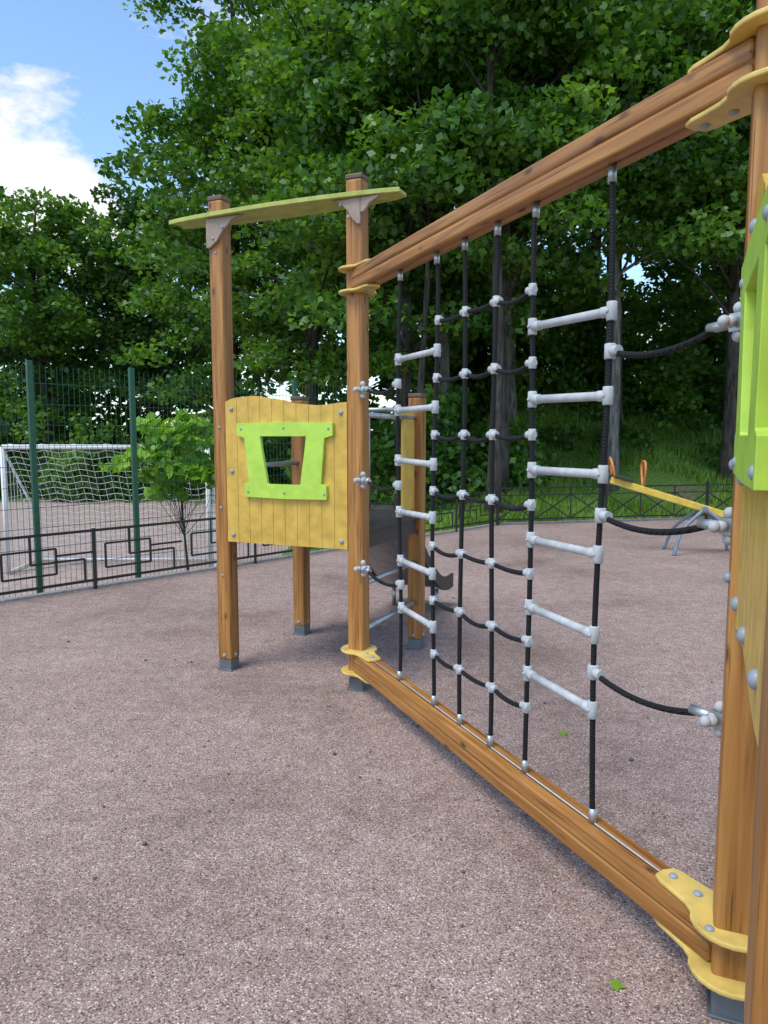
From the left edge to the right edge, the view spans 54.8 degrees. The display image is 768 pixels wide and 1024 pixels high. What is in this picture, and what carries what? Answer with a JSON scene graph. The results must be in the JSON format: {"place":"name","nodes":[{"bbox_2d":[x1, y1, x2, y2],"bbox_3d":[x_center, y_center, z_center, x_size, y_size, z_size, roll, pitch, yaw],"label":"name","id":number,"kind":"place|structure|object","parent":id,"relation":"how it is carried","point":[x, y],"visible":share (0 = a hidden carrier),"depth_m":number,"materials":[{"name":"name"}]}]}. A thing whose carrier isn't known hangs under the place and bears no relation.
{"place":"outdoors","nodes":[
{"label":"outdoors","id":0,"kind":"place"},
{"bbox_2d":[0,501,289,598],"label":"sports court","id":1,"kind":"object","parent":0,"point":[55,579],"visible":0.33,"depth_m":13.87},
{"bbox_2d":[0,444,216,574],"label":"football goal","id":2,"kind":"object","parent":1,"relation":"on","point":[3,454],"visible":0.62,"depth_m":10.90,"materials":[{"name":"white paint"}]},
{"bbox_2d":[0,0,727,435],"label":"sky","id":3,"kind":"structure","parent":0,"point":[68,68],"materials":[{"name":"blue"}]},
{"bbox_2d":[0,403,732,555],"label":"ground","id":4,"kind":"structure","parent":0,"point":[656,478],"depth_m":17.02,"materials":[{"name":"green plant"}]},
{"bbox_2d":[0,273,47,444],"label":"deciduous tree","id":5,"kind":"object","parent":4,"relation":"on","point":[4,443],"visible":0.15,"depth_m":24.12,"materials":[{"name":"green plant"}]},
{"bbox_2d":[0,185,141,489],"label":"deciduous tree","id":6,"kind":"object","parent":4,"relation":"on","point":[34,311],"visible":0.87,"depth_m":23.48,"materials":[{"name":"green plant"}]},
{"bbox_2d":[33,180,250,435],"bbox_3d":[-8.233,-6.119,26.581,7.217,10.677,6.804,0,6,0],"label":"deciduous tree","id":7,"kind":"object","parent":4,"relation":"on","point":[124,215],"visible":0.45,"depth_m":25.15,"materials":[{"name":"green plant"}]},
{"bbox_2d":[97,409,214,570],"bbox_3d":[-2.368,-0.041,9.048,1.495,2.424,1.850,1,6,14],"label":"maple sapling","id":8,"kind":"object","parent":4,"relation":"on","point":[201,472],"visible":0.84,"depth_m":8.67,"materials":[{"name":"green plant"}]},
{"bbox_2d":[0,360,340,598],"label":"green fence","id":9,"kind":"object","parent":4,"relation":"on","point":[33,446],"visible":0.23,"depth_m":7.73,"materials":[{"name":"metal"}]},
{"bbox_2d":[94,0,333,424],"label":"deciduous tree","id":10,"kind":"object","parent":4,"relation":"on","point":[190,136],"visible":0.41,"depth_m":18.85,"materials":[{"name":"green plant"}]},
{"bbox_2d":[127,0,418,404],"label":"deciduous tree","id":11,"kind":"object","parent":4,"relation":"on","point":[266,66],"visible":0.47,"depth_m":15.89,"materials":[{"name":"green plant"}]},
{"bbox_2d":[249,54,457,421],"bbox_3d":[-0.877,-8.434,22.507,7.638,16.360,7.624,0,6,0],"label":"deciduous tree","id":12,"kind":"object","parent":4,"relation":"on","point":[270,143],"visible":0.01,"depth_m":22.87,"materials":[{"name":"green plant"}]},
{"bbox_2d":[0,517,719,602],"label":"concrete kerb","id":13,"kind":"structure","parent":4,"relation":"on","point":[174,574],"depth_m":8.34,"materials":[{"name":"grey concrete"}]},
{"bbox_2d":[0,256,726,512],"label":"undergrowth bushes","id":14,"kind":"object","parent":4,"relation":"on","point":[570,358],"visible":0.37,"depth_m":20.98,"materials":[{"name":"green plant"}]},
{"bbox_2d":[0,1,747,477],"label":"distant trees","id":15,"kind":"object","parent":4,"relation":"on","point":[60,433],"visible":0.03,"depth_m":30.43,"materials":[{"name":"green plant"}]},
{"bbox_2d":[240,0,545,472],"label":"deciduous tree","id":16,"kind":"object","parent":4,"relation":"on","point":[340,111],"visible":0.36,"depth_m":14.39,"materials":[{"name":"green plant"}]},
{"bbox_2d":[265,7,544,393],"bbox_3d":[0.622,-4.309,14.239,4.877,9.206,4.380,-4,7,-36],"label":"slender tree","id":17,"kind":"object","parent":4,"relation":"on","point":[327,184],"visible":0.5,"depth_m":13.50,"materials":[{"name":"green plant"}]},
{"bbox_2d":[253,0,601,389],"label":"deciduous tree","id":18,"kind":"object","parent":4,"relation":"on","point":[477,364],"visible":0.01,"depth_m":21.79,"materials":[{"name":"green plant"}]},
{"bbox_2d":[410,13,449,435],"bbox_3d":[1.178,-7.840,16.660,4.263,14.746,4.428,5,7,37],"label":"slender tree","id":19,"kind":"object","parent":4,"relation":"on","point":[444,365],"visible":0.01,"depth_m":16.78,"materials":[{"name":"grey plant"}]},
{"bbox_2d":[345,0,627,514],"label":"slender tree","id":20,"kind":"object","parent":4,"relation":"on","point":[527,134],"visible":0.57,"depth_m":12.64,"materials":[{"name":"green plant"}]},
{"bbox_2d":[509,224,516,422],"bbox_3d":[3.177,-9.196,18.714,4.555,14.254,4.892,0,6,0],"label":"slender tree","id":21,"kind":"object","parent":4,"relation":"on","point":[513,407],"depth_m":19.62,"materials":[{"name":"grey plant"}]},
{"bbox_2d":[373,0,684,496],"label":"deciduous tree","id":22,"kind":"object","parent":4,"relation":"on","point":[588,23],"visible":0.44,"depth_m":13.17,"materials":[{"name":"green plant"}]},
{"bbox_2d":[476,45,714,409],"bbox_3d":[6.974,-11.287,22.898,9.464,16.423,9.306,-2,6,-22],"label":"deciduous tree","id":23,"kind":"object","parent":4,"relation":"on","point":[659,320],"visible":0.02,"depth_m":23.49,"materials":[{"name":"green plant"}]},
{"bbox_2d":[510,0,756,491],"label":"deciduous tree","id":24,"kind":"object","parent":4,"relation":"on","point":[648,199],"visible":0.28,"depth_m":14.57,"materials":[{"name":"green plant"}]},
{"bbox_2d":[584,0,718,437],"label":"slender tree","id":25,"kind":"object","parent":4,"relation":"on","point":[620,261],"visible":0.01,"depth_m":18.51,"materials":[{"name":"brown plant"}]},
{"bbox_2d":[588,0,755,483],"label":"deciduous tree","id":26,"kind":"object","parent":4,"relation":"on","point":[726,173],"visible":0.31,"depth_m":15.20,"materials":[{"name":"green plant"}]},
{"bbox_2d":[643,1,748,320],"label":"deciduous tree","id":27,"kind":"object","parent":4,"relation":"on","point":[692,276],"depth_m":25.60,"materials":[{"name":"green plant"}]},
{"bbox_2d":[693,31,748,376],"bbox_3d":[11.062,-7.400,17.496,7.021,12.856,8.158,-3,7,-29],"label":"deciduous tree","id":28,"kind":"object","parent":4,"relation":"on","point":[721,369],"visible":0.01,"depth_m":18.18,"materials":[{"name":"green plant"}]},
{"bbox_2d":[0,519,732,1023],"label":"playground surface","id":29,"kind":"object","parent":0,"point":[350,861],"visible":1,"depth_m":3.08,"materials":[{"name":"rubber"}]},
{"bbox_2d":[169,172,452,691],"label":"playground tower","id":30,"kind":"structure","parent":29,"relation":"on","point":[322,500],"depth_m":4.47,"materials":[{"name":"brown wood"}]},
{"bbox_2d":[236,422,333,499],"bbox_3d":[-0.592,-0.304,4.402,0.661,0.456,0.024,3,6,24],"label":"window frame","id":31,"kind":"structure","parent":30,"relation":"in","point":[311,487],"depth_m":4.38,"materials":[{"name":"green plastic"}]},
{"bbox_2d":[374,660,670,871],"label":"bottom beam","id":32,"kind":"structure","parent":30,"relation":"attached to","point":[656,862],"depth_m":2.69,"materials":[{"name":"brown wood"}]},
{"bbox_2d":[353,655,711,960],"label":"bottom beam","id":33,"kind":"structure","parent":30,"relation":"attached to","point":[638,872],"depth_m":2.60,"materials":[{"name":"brown wood"}]},
{"bbox_2d":[374,127,697,283],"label":"top beam","id":34,"kind":"structure","parent":30,"relation":"attached to","point":[674,137],"depth_m":2.46,"materials":[{"name":"brown wood"}]},
{"bbox_2d":[353,283,740,737],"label":"rope connectors","id":35,"kind":"object","parent":30,"relation":"attached to","point":[605,395],"visible":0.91,"depth_m":2.67,"materials":[{"name":"grey plastic"}]},
{"bbox_2d":[399,309,599,706],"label":"ladder rungs","id":36,"kind":"object","parent":35,"relation":"attached to","point":[558,545],"visible":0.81,"depth_m":2.56,"materials":[{"name":"grey plastic"}]},
{"bbox_2d":[351,37,755,287],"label":"top beam","id":37,"kind":"structure","parent":30,"relation":"attached to","point":[677,116],"depth_m":2.32,"materials":[{"name":"brown wood"}]},
{"bbox_2d":[339,6,767,1000],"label":"brackets","id":38,"kind":"object","parent":30,"relation":"attached to","point":[683,886],"visible":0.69,"depth_m":1.88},
{"bbox_2d":[342,13,750,931],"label":"bracket bolts","id":39,"kind":"object","parent":38,"relation":"attached to","point":[674,875],"visible":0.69,"depth_m":1.91,"materials":[{"name":"silver metal"}]},
{"bbox_3d":[0.405,1.004,3.176,0.036,0.090,2.640,-3,6,-23],"label":"bottom beam","id":40,"kind":"object","parent":38,"relation":"attached to","visible":0},
{"bbox_2d":[375,662,659,871],"bbox_3d":[0.380,0.948,3.160,0.006,0.005,2.200,-3,6,-23],"label":"beam cable","id":41,"kind":"object","parent":40,"relation":"on","point":[620,842],"visible":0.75,"depth_m":2.68,"materials":[{"name":"grey plastic"}]},
{"bbox_2d":[360,164,740,823],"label":"ferrules","id":42,"kind":"object","parent":40,"relation":"on","point":[692,708],"visible":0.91,"depth_m":2.43,"materials":[{"name":"metal"}]},
{"bbox_3d":[0.405,-1.175,2.951,0.036,0.090,2.640,-3,6,-23],"label":"top beam","id":43,"kind":"object","parent":38,"relation":"on","visible":0},
{"bbox_2d":[367,181,715,808],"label":"ropes","id":44,"kind":"object","parent":43,"relation":"hanging from","point":[604,450],"visible":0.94,"depth_m":2.86,"materials":[{"name":"black fabric"}]},
{"bbox_2d":[67,597,633,926],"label":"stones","id":45,"kind":"object","parent":29,"relation":"on","point":[335,753],"visible":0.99,"depth_m":3.46,"materials":[{"name":"grey stone"}]},
{"bbox_2d":[0,567,723,963],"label":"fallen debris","id":46,"kind":"object","parent":29,"relation":"on","point":[370,751],"visible":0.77,"depth_m":3.58,"materials":[{"name":"brown plant"}]},
{"bbox_2d":[0,481,732,595],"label":"metal fence","id":47,"kind":"object","parent":29,"relation":"on","point":[95,579],"visible":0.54,"depth_m":8.09,"materials":[{"name":"black metal"}]},
{"bbox_2d":[558,731,626,991],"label":"fallen leaves","id":48,"kind":"object","parent":29,"relation":"on","point":[616,985],"visible":1,"depth_m":2.03,"materials":[{"name":"green plant"}]},
{"bbox_2d":[609,457,728,555],"bbox_3d":[4.140,-0.080,9.417,2.514,1.240,0.602,1,6,8],"label":"seesaw","id":49,"kind":"object","parent":29,"relation":"on","point":[712,513],"visible":0.84,"depth_m":9.43,"materials":[{"name":"yellow wood"}]},
{"bbox_2d":[706,0,767,1023],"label":"playground tower","id":50,"kind":"structure","parent":29,"relation":"on","point":[740,896],"depth_m":1.59,"materials":[{"name":"brown wood"}]},
{"bbox_2d":[733,185,767,490],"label":"window frame","id":51,"kind":"structure","parent":50,"relation":"in","point":[751,435],"depth_m":1.26,"materials":[{"name":"green plastic"}]}
]}

